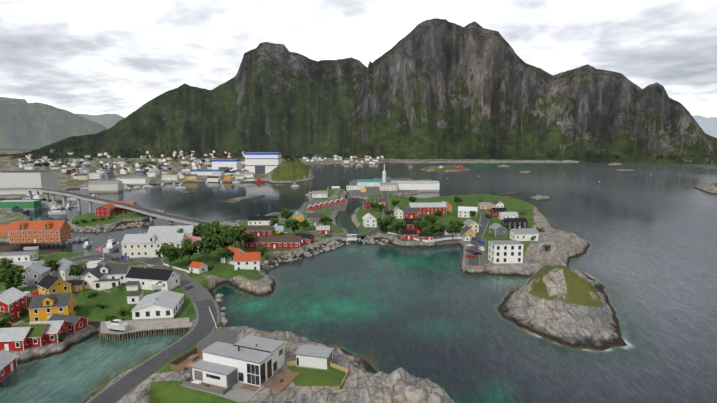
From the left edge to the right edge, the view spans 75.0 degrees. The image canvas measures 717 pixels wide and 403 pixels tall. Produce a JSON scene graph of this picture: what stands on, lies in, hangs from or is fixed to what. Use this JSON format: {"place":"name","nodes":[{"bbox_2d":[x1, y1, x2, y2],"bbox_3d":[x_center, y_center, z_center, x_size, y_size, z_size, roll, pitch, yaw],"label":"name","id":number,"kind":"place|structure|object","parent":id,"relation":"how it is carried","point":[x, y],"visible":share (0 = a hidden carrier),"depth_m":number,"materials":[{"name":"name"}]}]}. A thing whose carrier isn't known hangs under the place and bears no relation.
{"place":"outdoors","nodes":[
{"label":"outdoors","id":0,"kind":"place"},
{"bbox_2d":[0,97,107,148],"bbox_3d":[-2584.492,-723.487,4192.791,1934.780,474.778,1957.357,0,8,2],"label":"distant mountain","id":1,"kind":"structure","parent":0,"point":[24,124],"depth_m":4049.56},
{"bbox_2d":[86,260,100,267],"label":"house tower","id":2,"kind":"structure","parent":0,"point":[92,264],"depth_m":195.66,"materials":[{"name":"white paint"}]},
{"bbox_2d":[76,114,123,128],"bbox_3d":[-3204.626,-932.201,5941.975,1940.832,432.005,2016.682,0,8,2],"label":"distant mountain","id":3,"kind":"structure","parent":0,"point":[108,121],"depth_m":6220.41,"materials":[{"name":"grey stone"}]},
{"bbox_2d":[89,258,217,402],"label":"road","id":4,"kind":"structure","parent":0,"point":[127,383],"depth_m":127.41,"materials":[{"name":"grey asphalt"}]},
{"bbox_2d":[0,42,366,159],"bbox_3d":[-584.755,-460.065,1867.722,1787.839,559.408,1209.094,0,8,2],"label":"mountain","id":5,"kind":"structure","parent":0,"point":[274,97],"depth_m":1848.83,"materials":[{"name":"green plant"}]},
{"bbox_2d":[0,149,716,402],"bbox_3d":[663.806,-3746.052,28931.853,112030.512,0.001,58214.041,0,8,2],"label":"sea water","id":6,"kind":"structure","parent":0,"point":[648,260],"depth_m":191.44,"materials":[{"name":"teal liquid"}]},
{"bbox_2d":[6,206,29,214],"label":"dark boat","id":7,"kind":"object","parent":6,"relation":"on","point":[18,209],"visible":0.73,"depth_m":390.58,"materials":[{"name":"black metal"}]},
{"bbox_2d":[23,246,37,249],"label":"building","id":8,"kind":"structure","parent":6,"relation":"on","point":[30,248],"depth_m":267.74,"materials":[{"name":"white"}]},
{"bbox_2d":[32,192,55,207],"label":"ferry boat","id":9,"kind":"object","parent":6,"relation":"on","point":[45,203],"visible":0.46,"depth_m":430.50,"materials":[{"name":"white metal"}]},
{"bbox_2d":[48,206,66,214],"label":"boat","id":10,"kind":"object","parent":6,"relation":"on","point":[56,211],"visible":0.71,"depth_m":393.96,"materials":[{"name":"white plastic"}]},
{"bbox_2d":[82,241,90,247],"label":"boat","id":11,"kind":"object","parent":6,"relation":"on","point":[87,244],"visible":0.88,"depth_m":274.23,"materials":[{"name":"white plastic"}]},
{"bbox_2d":[88,181,122,192],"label":"warehouse","id":12,"kind":"structure","parent":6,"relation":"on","point":[104,186],"depth_m":556.90,"materials":[{"name":"metal"}]},
{"bbox_2d":[103,239,118,252],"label":"boat","id":13,"kind":"object","parent":6,"relation":"on","point":[112,245],"visible":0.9,"depth_m":262.56,"materials":[{"name":"white plastic"}]},
{"bbox_2d":[0,151,716,402],"bbox_3d":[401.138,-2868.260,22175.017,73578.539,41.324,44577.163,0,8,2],"label":"terrain","id":14,"kind":"structure","parent":0,"point":[554,298],"depth_m":183.20,"materials":[{"name":"grey stone"}]},
{"bbox_2d":[0,224,11,236],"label":"building","id":15,"kind":"structure","parent":14,"relation":"on","point":[4,228],"depth_m":290.81,"materials":[{"name":"concrete"}]},
{"bbox_2d":[0,349,17,386],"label":"stilt cabin","id":16,"kind":"object","parent":14,"relation":"on","point":[8,363],"visible":0.92,"depth_m":121.13,"materials":[{"name":"brown wood"}]},
{"bbox_2d":[0,287,26,322],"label":"red house","id":17,"kind":"structure","parent":14,"relation":"on","point":[13,300],"depth_m":155.51,"materials":[{"name":"wood"}]},
{"bbox_2d":[0,327,32,350],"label":"cabin","id":18,"kind":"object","parent":14,"relation":"on","point":[13,339],"visible":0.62,"depth_m":134.03,"materials":[{"name":"wood"}]},
{"bbox_2d":[0,251,37,261],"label":"building","id":19,"kind":"structure","parent":14,"relation":"on","point":[25,256],"depth_m":228.66,"materials":[{"name":"concrete"}]},
{"bbox_2d":[0,200,40,209],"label":"warehouse","id":20,"kind":"structure","parent":14,"relation":"on","point":[22,204],"depth_m":416.74,"materials":[{"name":"metal"}]},
{"bbox_2d":[11,261,37,269],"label":"house","id":21,"kind":"structure","parent":14,"relation":"on","point":[25,264],"depth_m":213.14,"materials":[{"name":"concrete"}]},
{"bbox_2d":[0,171,58,194],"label":"grey house","id":22,"kind":"structure","parent":14,"relation":"on","point":[29,179],"depth_m":508.82,"materials":[{"name":"metal"}]},
{"bbox_2d":[12,324,49,346],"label":"cabin","id":23,"kind":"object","parent":14,"relation":"on","point":[35,337],"visible":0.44,"depth_m":136.93,"materials":[{"name":"wood"}]},
{"bbox_2d":[19,260,53,286],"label":"grey house","id":24,"kind":"structure","parent":14,"relation":"on","point":[36,274],"depth_m":190.79,"materials":[{"name":"wood"}]},
{"bbox_2d":[8,220,71,246],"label":"waterfront building","id":25,"kind":"structure","parent":14,"relation":"on","point":[38,232],"depth_m":275.43,"materials":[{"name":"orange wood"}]},
{"bbox_2d":[29,320,70,343],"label":"cabin","id":26,"kind":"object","parent":14,"relation":"on","point":[56,328],"visible":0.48,"depth_m":140.38,"materials":[{"name":"wood"}]},
{"bbox_2d":[28,292,76,320],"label":"orange house","id":27,"kind":"structure","parent":14,"relation":"on","point":[45,306],"depth_m":153.57,"materials":[{"name":"wood"}]},
{"bbox_2d":[37,273,70,294],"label":"yellow house","id":28,"kind":"structure","parent":14,"relation":"on","point":[49,283],"depth_m":174.87,"materials":[{"name":"wood"}]},
{"bbox_2d":[47,313,88,333],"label":"red cabin","id":29,"kind":"object","parent":14,"relation":"on","point":[77,324],"visible":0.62,"depth_m":147.44,"materials":[{"name":"wood"}]},
{"bbox_2d":[54,258,83,280],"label":"white house","id":30,"kind":"structure","parent":14,"relation":"on","point":[62,272],"depth_m":200.83,"materials":[{"name":"wood"}]},
{"bbox_2d":[66,280,84,291],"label":"yellow house","id":31,"kind":"structure","parent":14,"relation":"on","point":[77,285],"depth_m":184.59,"materials":[{"name":"wood"}]},
{"bbox_2d":[80,266,103,288],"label":"house","id":32,"kind":"structure","parent":14,"relation":"on","point":[92,276],"depth_m":188.12,"materials":[{"name":"wood"}]},
{"bbox_2d":[69,255,129,262],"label":"park road","id":33,"kind":"structure","parent":14,"relation":"on","point":[109,257],"depth_m":235.85,"materials":[{"name":"grey asphalt"}]},
{"bbox_2d":[95,203,116,216],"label":"red house","id":34,"kind":"structure","parent":14,"relation":"on","point":[108,209],"depth_m":368.40,"materials":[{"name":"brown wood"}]},
{"bbox_2d":[0,187,212,225],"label":"bridge","id":35,"kind":"structure","parent":14,"relation":"on","point":[170,217],"depth_m":391.49,"materials":[{"name":"concrete"}]},
{"bbox_2d":[81,263,131,282],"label":"house","id":36,"kind":"structure","parent":14,"relation":"on","point":[114,271],"depth_m":195.56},
{"bbox_2d":[93,278,120,289],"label":"house","id":37,"kind":"structure","parent":14,"relation":"on","point":[105,283],"depth_m":187.49,"materials":[{"name":"concrete"}]},
{"bbox_2d":[117,201,135,213],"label":"red house","id":38,"kind":"structure","parent":14,"relation":"on","point":[121,210],"depth_m":388.05,"materials":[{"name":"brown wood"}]},
{"bbox_2d":[125,281,138,290],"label":"shed","id":39,"kind":"structure","parent":14,"relation":"on","point":[132,285],"depth_m":185.67,"materials":[{"name":"wood"}]},
{"bbox_2d":[115,177,149,185],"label":"warehouse","id":40,"kind":"structure","parent":14,"relation":"on","point":[141,181],"depth_m":638.76,"materials":[{"name":"concrete"}]},
{"bbox_2d":[127,291,143,303],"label":"shed","id":41,"kind":"structure","parent":14,"relation":"on","point":[134,297],"depth_m":170.84,"materials":[{"name":"wood"}]},
{"bbox_2d":[99,317,191,340],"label":"pier","id":42,"kind":"structure","parent":14,"relation":"on","point":[153,325],"depth_m":151.10,"materials":[{"name":"grey wood"}]},
{"bbox_2d":[106,319,127,332],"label":"boat","id":43,"kind":"object","parent":42,"relation":"on","point":[116,325],"visible":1,"depth_m":146.89,"materials":[{"name":"white plastic"}]},
{"bbox_2d":[125,266,179,290],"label":"house","id":44,"kind":"structure","parent":14,"relation":"on","point":[146,277],"depth_m":187.31,"materials":[{"name":"wood"}]},
{"bbox_2d":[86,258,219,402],"bbox_3d":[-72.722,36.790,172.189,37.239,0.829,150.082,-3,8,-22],"label":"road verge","id":45,"kind":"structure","parent":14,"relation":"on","point":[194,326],"depth_m":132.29,"materials":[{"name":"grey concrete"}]},
{"bbox_2d":[121,232,187,257],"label":"quay house","id":46,"kind":"structure","parent":14,"relation":"on","point":[143,245],"depth_m":238.11,"materials":[{"name":"concrete"}]},
{"bbox_2d":[131,290,183,320],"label":"bungalow","id":47,"kind":"object","parent":14,"relation":"on","point":[163,304],"visible":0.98,"depth_m":157.63,"materials":[{"name":"concrete"}]},
{"bbox_2d":[151,281,173,290],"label":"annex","id":48,"kind":"object","parent":14,"relation":"on","point":[159,285],"visible":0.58,"depth_m":184.59,"materials":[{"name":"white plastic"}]},
{"bbox_2d":[161,175,178,179],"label":"warehouse","id":49,"kind":"structure","parent":14,"relation":"on","point":[170,177],"depth_m":688.60,"materials":[{"name":"concrete"}]},
{"bbox_2d":[147,225,194,235],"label":"building","id":50,"kind":"structure","parent":14,"relation":"on","point":[188,230],"depth_m":267.05,"materials":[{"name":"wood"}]},
{"bbox_2d":[163,263,190,272],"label":"wall","id":51,"kind":"structure","parent":14,"relation":"on","point":[187,271],"depth_m":215.01,"materials":[{"name":"white concrete"}]},
{"bbox_2d":[185,174,197,179],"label":"warehouse","id":52,"kind":"structure","parent":14,"relation":"on","point":[191,176],"depth_m":701.25,"materials":[{"name":"concrete"}]},
{"bbox_2d":[149,225,238,261],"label":"causeway road","id":53,"kind":"structure","parent":14,"relation":"on","point":[155,259],"depth_m":233.94,"materials":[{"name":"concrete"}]},
{"bbox_2d":[187,235,206,253],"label":"house","id":54,"kind":"structure","parent":14,"relation":"on","point":[193,238],"depth_m":248.76,"materials":[{"name":"tile"}]},
{"bbox_2d":[188,261,207,273],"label":"house","id":55,"kind":"structure","parent":14,"relation":"on","point":[197,267],"depth_m":210.57,"materials":[{"name":"tile"}]},
{"bbox_2d":[18,149,382,181],"bbox_3d":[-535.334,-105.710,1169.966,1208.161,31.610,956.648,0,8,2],"label":"town houses","id":56,"kind":"structure","parent":14,"relation":"on","point":[105,173],"depth_m":950.78,"materials":[{"name":"paint"}]},
{"bbox_2d":[191,170,223,174],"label":"warehouse","id":57,"kind":"structure","parent":14,"relation":"on","point":[202,172],"depth_m":781.11,"materials":[{"name":"concrete"}]},
{"bbox_2d":[211,159,241,170],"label":"warehouse","id":58,"kind":"structure","parent":14,"relation":"on","point":[234,165],"depth_m":825.07,"materials":[{"name":"metal"}]},
{"bbox_2d":[211,159,240,173],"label":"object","id":59,"kind":"structure","parent":58,"relation":"on","point":[223,168],"depth_m":824.30,"materials":[{"name":"metal"}]},
{"bbox_2d":[220,245,244,264],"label":"red roof house","id":60,"kind":"structure","parent":14,"relation":"on","point":[230,260],"depth_m":226.06,"materials":[{"name":"tile"}]},
{"bbox_2d":[170,335,299,402],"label":"modern villa","id":61,"kind":"object","parent":14,"relation":"on","point":[246,368],"visible":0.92,"depth_m":109.00,"materials":[{"name":"concrete"}]},
{"bbox_2d":[234,252,260,270],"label":"house","id":62,"kind":"structure","parent":14,"relation":"on","point":[248,260],"depth_m":212.78,"materials":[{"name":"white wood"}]},
{"bbox_2d":[71,190,424,324],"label":"riprap rock","id":63,"kind":"object","parent":14,"relation":"on","point":[219,299],"visible":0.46,"depth_m":270.81,"materials":[{"name":"grey stone"}]},
{"bbox_2d":[240,224,273,235],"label":"red house","id":64,"kind":"structure","parent":14,"relation":"on","point":[262,230],"depth_m":292.80,"materials":[{"name":"wood"}]},
{"bbox_2d":[247,215,277,225],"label":"white house","id":65,"kind":"structure","parent":14,"relation":"on","point":[254,220],"depth_m":327.36,"materials":[{"name":"wood"}]},
{"bbox_2d":[245,152,280,173],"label":"warehouse","id":66,"kind":"structure","parent":14,"relation":"on","point":[262,162],"depth_m":820.05,"materials":[{"name":"metal"}]},
{"bbox_2d":[245,152,280,173],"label":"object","id":67,"kind":"structure","parent":66,"relation":"on","point":[259,169],"depth_m":820.86,"materials":[{"name":"metal"}]},
{"bbox_2d":[243,236,301,248],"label":"long red house","id":68,"kind":"structure","parent":14,"relation":"on","point":[292,242],"depth_m":259.67,"materials":[{"name":"wood"}]},
{"bbox_2d":[0,196,550,341],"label":"trees","id":69,"kind":"object","parent":14,"relation":"on","point":[11,277],"depth_m":234.59,"materials":[{"name":"green plant"}]},
{"bbox_2d":[273,226,283,234],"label":"yellow house","id":70,"kind":"structure","parent":14,"relation":"on","point":[277,230],"depth_m":297.82,"materials":[{"name":"wood"}]},
{"bbox_2d":[292,211,303,221],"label":"yellow house","id":71,"kind":"structure","parent":14,"relation":"on","point":[298,216],"depth_m":330.56,"materials":[{"name":"wood"}]},
{"bbox_2d":[295,233,314,243],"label":"boathouse","id":72,"kind":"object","parent":14,"relation":"on","point":[308,239],"visible":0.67,"depth_m":272.44,"materials":[{"name":"wood"}]},
{"bbox_2d":[294,345,333,369],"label":"garage","id":73,"kind":"structure","parent":14,"relation":"on","point":[313,357],"depth_m":116.06,"materials":[{"name":"concrete"}]},
{"bbox_2d":[307,212,321,225],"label":"green house","id":74,"kind":"structure","parent":14,"relation":"on","point":[313,219],"depth_m":328.29,"materials":[{"name":"wood"}]},
{"bbox_2d":[286,361,348,391],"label":"wooden fence","id":75,"kind":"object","parent":14,"relation":"on","point":[291,363],"depth_m":114.08,"materials":[{"name":"brown wood"}]},
{"bbox_2d":[312,191,327,197],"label":"building","id":76,"kind":"structure","parent":14,"relation":"on","point":[319,194],"depth_m":490.21,"materials":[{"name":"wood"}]},
{"bbox_2d":[316,226,329,233],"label":"house","id":77,"kind":"structure","parent":14,"relation":"on","point":[322,229],"depth_m":298.16,"materials":[{"name":"wood"}]},
{"bbox_2d":[346,185,364,191],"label":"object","id":78,"kind":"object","parent":14,"relation":"on","point":[352,187],"visible":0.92,"depth_m":566.25,"materials":[{"name":"concrete"}]},
{"bbox_2d":[20,148,709,176],"bbox_3d":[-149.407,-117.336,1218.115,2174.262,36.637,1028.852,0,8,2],"label":"houses","id":79,"kind":"structure","parent":14,"relation":"on","point":[160,168],"depth_m":1263.11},
{"bbox_2d":[362,199,371,208],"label":"dark red house","id":80,"kind":"structure","parent":14,"relation":"on","point":[366,204],"depth_m":400.88,"materials":[{"name":"wood"}]},
{"bbox_2d":[357,179,380,186],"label":"warehouse","id":81,"kind":"structure","parent":14,"relation":"on","point":[370,182],"depth_m":606.20,"materials":[{"name":"concrete"}]},
{"bbox_2d":[362,213,376,226],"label":"white house","id":82,"kind":"structure","parent":14,"relation":"on","point":[369,219],"depth_m":318.39,"materials":[{"name":"wood"}]},
{"bbox_2d":[356,191,389,235],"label":"road","id":83,"kind":"structure","parent":14,"relation":"on","point":[377,229],"depth_m":373.93,"materials":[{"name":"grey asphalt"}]},
{"bbox_2d":[374,198,384,205],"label":"ochre house","id":84,"kind":"structure","parent":14,"relation":"on","point":[381,201],"depth_m":416.69,"materials":[{"name":"wood"}]},
{"bbox_2d":[382,164,385,181],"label":"silo","id":85,"kind":"object","parent":14,"relation":"on","point":[384,176],"visible":0.92,"depth_m":633.41,"materials":[{"name":"white metal"}]},
{"bbox_2d":[379,182,396,190],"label":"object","id":86,"kind":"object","parent":14,"relation":"on","point":[387,186],"visible":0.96,"depth_m":556.89,"materials":[{"name":"concrete"}]},
{"bbox_2d":[392,207,418,218],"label":"house","id":87,"kind":"structure","parent":14,"relation":"on","point":[410,212],"depth_m":355.75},
{"bbox_2d":[399,230,416,239],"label":"house","id":88,"kind":"structure","parent":14,"relation":"on","point":[408,234],"depth_m":280.05,"materials":[{"name":"wood"}]},
{"bbox_2d":[403,217,421,233],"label":"house","id":89,"kind":"structure","parent":14,"relation":"on","point":[409,223],"depth_m":297.38,"materials":[{"name":"wood"}]},
{"bbox_2d":[391,181,439,191],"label":"plant hall","id":90,"kind":"structure","parent":14,"relation":"on","point":[429,186],"depth_m":565.50,"materials":[{"name":"metal"}]},
{"bbox_2d":[388,232,461,242],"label":"quay wall","id":91,"kind":"structure","parent":14,"relation":"on","point":[439,239],"depth_m":279.97,"materials":[{"name":"white concrete"}]},
{"bbox_2d":[418,233,433,240],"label":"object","id":92,"kind":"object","parent":14,"relation":"on","point":[426,236],"visible":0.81,"depth_m":276.28,"materials":[{"name":"wood"}]},
{"bbox_2d":[408,202,446,213],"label":"long building","id":93,"kind":"structure","parent":14,"relation":"on","point":[427,208],"depth_m":374.53,"materials":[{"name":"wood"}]},
{"bbox_2d":[435,239,459,244],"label":"seawall stone","id":94,"kind":"object","parent":14,"relation":"on","point":[447,241],"visible":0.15,"depth_m":283.16,"materials":[{"name":"grey stone"}]},
{"bbox_2d":[443,201,451,211],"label":"orange house","id":95,"kind":"structure","parent":14,"relation":"on","point":[448,207],"depth_m":385.95,"materials":[{"name":"wood"}]},
{"bbox_2d":[462,234,470,240],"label":"house","id":96,"kind":"structure","parent":14,"relation":"on","point":[465,237],"depth_m":275.80,"materials":[{"name":"wood"}]},
{"bbox_2d":[458,206,477,217],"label":"white house","id":97,"kind":"structure","parent":14,"relation":"on","point":[463,211],"depth_m":359.45,"materials":[{"name":"concrete"}]},
{"bbox_2d":[461,226,474,239],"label":"yellow house","id":98,"kind":"structure","parent":14,"relation":"on","point":[469,231],"depth_m":279.81,"materials":[{"name":"wood"}]},
{"bbox_2d":[463,219,478,231],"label":"cream house","id":99,"kind":"structure","parent":14,"relation":"on","point":[473,225],"depth_m":300.95,"materials":[{"name":"wood"}]},
{"bbox_2d":[462,246,484,271],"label":"seawall stone","id":100,"kind":"object","parent":14,"relation":"on","point":[465,267],"visible":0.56,"depth_m":222.27,"materials":[{"name":"grey stone"}]},
{"bbox_2d":[467,207,488,264],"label":"road","id":101,"kind":"structure","parent":14,"relation":"on","point":[475,247],"depth_m":277.17,"materials":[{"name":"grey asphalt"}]},
{"bbox_2d":[478,201,490,208],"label":"ochre house","id":102,"kind":"structure","parent":14,"relation":"on","point":[484,205],"depth_m":402.25,"materials":[{"name":"wood"}]},
{"bbox_2d":[491,200,503,207],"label":"white house","id":103,"kind":"structure","parent":14,"relation":"on","point":[496,203],"depth_m":400.65,"materials":[{"name":"wood"}]},
{"bbox_2d":[489,223,506,236],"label":"grey house","id":104,"kind":"structure","parent":14,"relation":"on","point":[496,229],"depth_m":288.97,"materials":[{"name":"wood"}]},
{"bbox_2d":[489,207,507,216],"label":"red house","id":105,"kind":"structure","parent":14,"relation":"on","point":[495,212],"depth_m":363.47,"materials":[{"name":"wood"}]},
{"bbox_2d":[488,240,523,263],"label":"apartment building","id":106,"kind":"structure","parent":14,"relation":"on","point":[504,251],"depth_m":224.37,"materials":[{"name":"paint"}]},
{"bbox_2d":[499,211,518,219],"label":"house","id":107,"kind":"structure","parent":14,"relation":"on","point":[503,215],"depth_m":348.45,"materials":[{"name":"wood"}]},
{"bbox_2d":[502,217,527,229],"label":"black house","id":108,"kind":"structure","parent":14,"relation":"on","point":[514,223],"depth_m":311.68,"materials":[{"name":"wood"}]},
{"bbox_2d":[510,227,538,240],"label":"white house","id":109,"kind":"structure","parent":14,"relation":"on","point":[520,234],"depth_m":275.46,"materials":[{"name":"concrete"}]},
{"bbox_2d":[0,0,716,117],"label":"sky","id":110,"kind":"structure","parent":0,"point":[90,57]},
{"bbox_2d":[390,161,578,162],"bbox_3d":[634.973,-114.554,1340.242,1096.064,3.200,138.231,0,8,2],"label":"embankment","id":111,"kind":"structure","parent":0,"point":[483,161],"depth_m":1310.11,"materials":[{"name":"stone"}]},
{"bbox_2d":[293,18,716,163],"bbox_3d":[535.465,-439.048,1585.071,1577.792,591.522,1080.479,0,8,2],"label":"mountain","id":112,"kind":"structure","parent":0,"point":[435,88],"depth_m":1641.73,"materials":[{"name":"grey stone"}]},
{"bbox_2d":[693,115,716,137],"bbox_3d":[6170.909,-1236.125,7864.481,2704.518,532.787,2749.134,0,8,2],"label":"distant mountain","id":113,"kind":"structure","parent":0,"point":[708,126],"depth_m":7979.83,"materials":[{"name":"grey stone"}]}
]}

